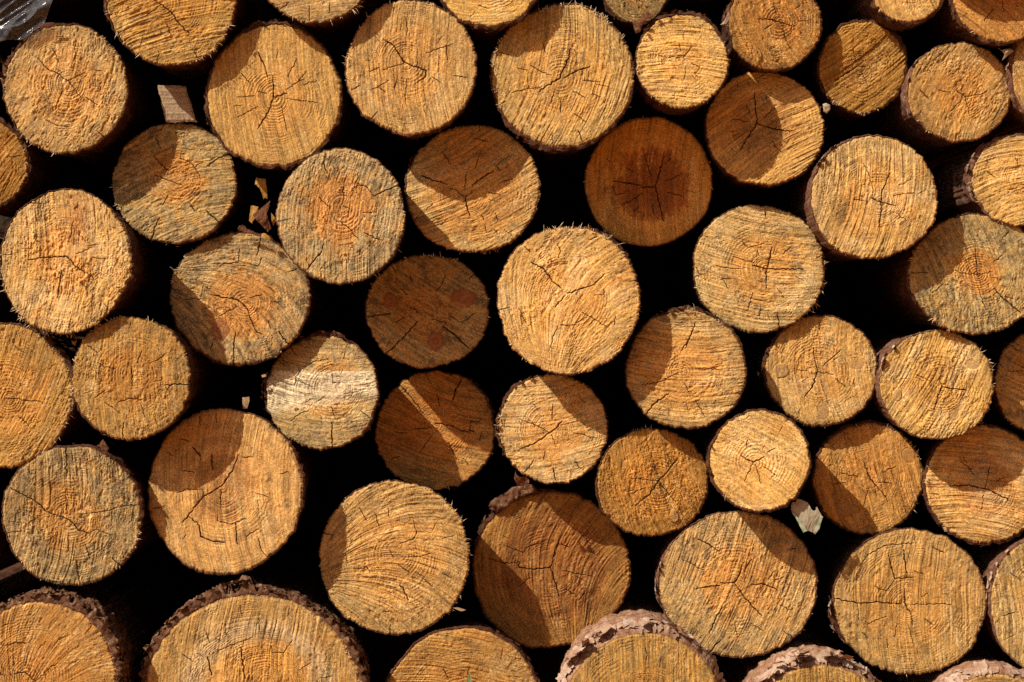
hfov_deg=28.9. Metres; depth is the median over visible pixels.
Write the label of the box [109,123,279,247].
log
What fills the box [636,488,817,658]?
log
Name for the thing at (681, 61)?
log
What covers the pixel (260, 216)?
bark scrap
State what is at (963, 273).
log
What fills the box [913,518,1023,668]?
log
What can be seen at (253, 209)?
leaf
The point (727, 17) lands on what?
bark scrap
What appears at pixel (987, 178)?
log
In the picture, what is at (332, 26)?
log
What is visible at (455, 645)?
log
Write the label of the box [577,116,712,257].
log
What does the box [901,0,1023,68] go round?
log
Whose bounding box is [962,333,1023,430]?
log
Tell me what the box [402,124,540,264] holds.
log
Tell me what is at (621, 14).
log
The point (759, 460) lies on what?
log
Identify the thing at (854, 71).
log
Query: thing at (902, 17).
log
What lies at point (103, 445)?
bark scrap
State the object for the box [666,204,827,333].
log
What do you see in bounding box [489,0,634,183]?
log
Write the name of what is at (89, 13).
log
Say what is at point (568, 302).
log
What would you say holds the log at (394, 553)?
on the log at (455, 645)
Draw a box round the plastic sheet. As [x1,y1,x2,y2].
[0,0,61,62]
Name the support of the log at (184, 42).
on the log at (279, 105)
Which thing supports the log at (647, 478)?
on the log at (728, 579)
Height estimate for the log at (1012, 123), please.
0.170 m
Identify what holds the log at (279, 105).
on the log at (342, 216)
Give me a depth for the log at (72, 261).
3.25 m
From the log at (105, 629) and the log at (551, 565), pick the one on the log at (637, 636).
the log at (551, 565)
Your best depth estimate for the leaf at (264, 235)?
3.32 m
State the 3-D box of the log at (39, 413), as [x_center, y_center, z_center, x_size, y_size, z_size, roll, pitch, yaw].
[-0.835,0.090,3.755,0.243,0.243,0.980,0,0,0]
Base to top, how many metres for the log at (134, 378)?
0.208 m
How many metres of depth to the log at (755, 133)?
3.35 m
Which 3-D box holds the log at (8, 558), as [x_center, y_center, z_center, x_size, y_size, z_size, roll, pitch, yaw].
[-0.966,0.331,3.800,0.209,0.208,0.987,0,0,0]
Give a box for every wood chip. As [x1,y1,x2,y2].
[242,397,249,408]
[998,48,1013,59]
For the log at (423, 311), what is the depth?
3.36 m
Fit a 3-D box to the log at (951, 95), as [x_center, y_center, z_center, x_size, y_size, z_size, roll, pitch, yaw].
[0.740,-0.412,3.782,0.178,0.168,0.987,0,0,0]
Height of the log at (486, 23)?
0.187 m
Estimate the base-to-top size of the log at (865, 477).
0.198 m
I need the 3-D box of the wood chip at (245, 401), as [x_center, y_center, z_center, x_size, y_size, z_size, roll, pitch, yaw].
[-0.443,0.103,3.315,0.012,0.020,0.004,0,0,0]
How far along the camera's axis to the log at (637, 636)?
3.23 m
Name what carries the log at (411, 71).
on the log at (472, 192)
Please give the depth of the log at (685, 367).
3.33 m
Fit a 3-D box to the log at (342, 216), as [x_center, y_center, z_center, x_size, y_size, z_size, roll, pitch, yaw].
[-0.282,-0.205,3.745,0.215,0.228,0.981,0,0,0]
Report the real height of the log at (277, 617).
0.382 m
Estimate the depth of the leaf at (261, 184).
3.33 m
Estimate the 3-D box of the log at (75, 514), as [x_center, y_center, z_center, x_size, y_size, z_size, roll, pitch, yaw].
[-0.723,0.286,3.758,0.234,0.236,0.983,0,0,0]
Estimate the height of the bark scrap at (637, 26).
0.022 m
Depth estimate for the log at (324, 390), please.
3.35 m
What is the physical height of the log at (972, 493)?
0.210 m
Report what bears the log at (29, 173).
on the log at (6, 315)
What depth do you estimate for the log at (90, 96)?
3.28 m
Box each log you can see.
[0,22,166,172]
[0,62,13,125]
[0,117,116,217]
[0,188,194,336]
[0,225,31,326]
[0,322,109,469]
[0,467,19,570]
[0,545,201,681]
[0,563,51,603]
[2,429,170,585]
[30,0,124,47]
[69,315,252,441]
[103,0,265,101]
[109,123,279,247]
[138,539,390,681]
[147,403,339,575]
[169,231,343,366]
[203,19,371,183]
[261,329,399,450]
[267,0,384,83]
[275,147,422,290]
[318,468,472,635]
[343,0,479,164]
[365,250,490,368]
[374,369,494,490]
[385,579,539,681]
[387,0,442,7]
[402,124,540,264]
[440,0,538,87]
[471,473,631,648]
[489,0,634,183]
[494,371,608,484]
[496,223,641,375]
[537,0,599,11]
[555,571,724,681]
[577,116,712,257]
[587,416,708,536]
[597,0,669,60]
[608,305,747,429]
[616,9,730,127]
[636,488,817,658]
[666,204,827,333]
[675,405,811,512]
[690,71,824,210]
[700,0,822,112]
[707,621,881,681]
[720,0,730,16]
[738,314,878,428]
[760,134,937,266]
[787,417,923,535]
[790,19,907,141]
[790,507,987,676]
[803,0,944,62]
[833,41,1010,158]
[836,213,1023,335]
[846,644,1023,681]
[854,329,995,439]
[895,423,1023,546]
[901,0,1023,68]
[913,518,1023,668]
[928,41,1023,163]
[930,133,1023,226]
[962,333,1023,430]
[975,634,1021,668]
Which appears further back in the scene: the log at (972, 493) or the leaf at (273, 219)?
the log at (972, 493)
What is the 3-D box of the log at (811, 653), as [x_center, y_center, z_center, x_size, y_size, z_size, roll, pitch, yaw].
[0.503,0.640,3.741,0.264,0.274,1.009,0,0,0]
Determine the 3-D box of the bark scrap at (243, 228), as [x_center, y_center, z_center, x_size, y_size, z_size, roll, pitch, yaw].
[-0.438,-0.183,3.320,0.040,0.022,0.003,0,0,0]
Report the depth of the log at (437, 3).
3.99 m
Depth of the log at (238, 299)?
3.33 m
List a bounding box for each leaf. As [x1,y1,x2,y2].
[249,205,257,222]
[255,178,266,198]
[261,233,270,239]
[271,213,274,224]
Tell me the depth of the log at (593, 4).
3.86 m
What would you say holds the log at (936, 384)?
on the log at (972, 493)
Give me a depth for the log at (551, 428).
3.37 m
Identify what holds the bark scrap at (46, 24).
on the log at (90, 96)
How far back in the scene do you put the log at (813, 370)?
3.37 m
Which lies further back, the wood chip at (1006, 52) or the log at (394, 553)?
the log at (394, 553)
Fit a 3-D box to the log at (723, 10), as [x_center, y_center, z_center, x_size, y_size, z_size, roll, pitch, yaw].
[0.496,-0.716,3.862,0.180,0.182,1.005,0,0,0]
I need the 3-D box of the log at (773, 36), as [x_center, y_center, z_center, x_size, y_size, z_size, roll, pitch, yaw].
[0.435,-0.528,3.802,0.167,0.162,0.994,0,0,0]
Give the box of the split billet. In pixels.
[158,85,215,134]
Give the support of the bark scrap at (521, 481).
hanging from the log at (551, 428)
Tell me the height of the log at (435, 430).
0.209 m
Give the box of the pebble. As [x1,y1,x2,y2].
[823,103,830,112]
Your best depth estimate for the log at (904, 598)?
3.36 m
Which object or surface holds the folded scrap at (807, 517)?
attached to the log at (759, 460)
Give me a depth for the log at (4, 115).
3.52 m
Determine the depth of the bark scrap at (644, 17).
3.28 m
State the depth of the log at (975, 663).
3.34 m
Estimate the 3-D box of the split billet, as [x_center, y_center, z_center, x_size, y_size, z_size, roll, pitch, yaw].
[-0.559,-0.396,3.496,0.066,0.063,0.351,0,0,0]
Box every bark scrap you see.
[39,22,53,26]
[100,440,108,450]
[238,225,260,236]
[252,201,270,231]
[514,471,528,485]
[632,20,641,32]
[639,13,654,25]
[720,11,730,24]
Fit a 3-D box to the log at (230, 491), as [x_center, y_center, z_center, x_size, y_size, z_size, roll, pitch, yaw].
[-0.473,0.250,3.790,0.268,0.278,1.003,0,0,0]
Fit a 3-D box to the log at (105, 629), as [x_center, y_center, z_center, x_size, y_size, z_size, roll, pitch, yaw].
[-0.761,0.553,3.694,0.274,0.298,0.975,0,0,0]
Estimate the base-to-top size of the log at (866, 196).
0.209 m
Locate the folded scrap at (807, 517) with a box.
[791,499,822,533]
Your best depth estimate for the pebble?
3.27 m

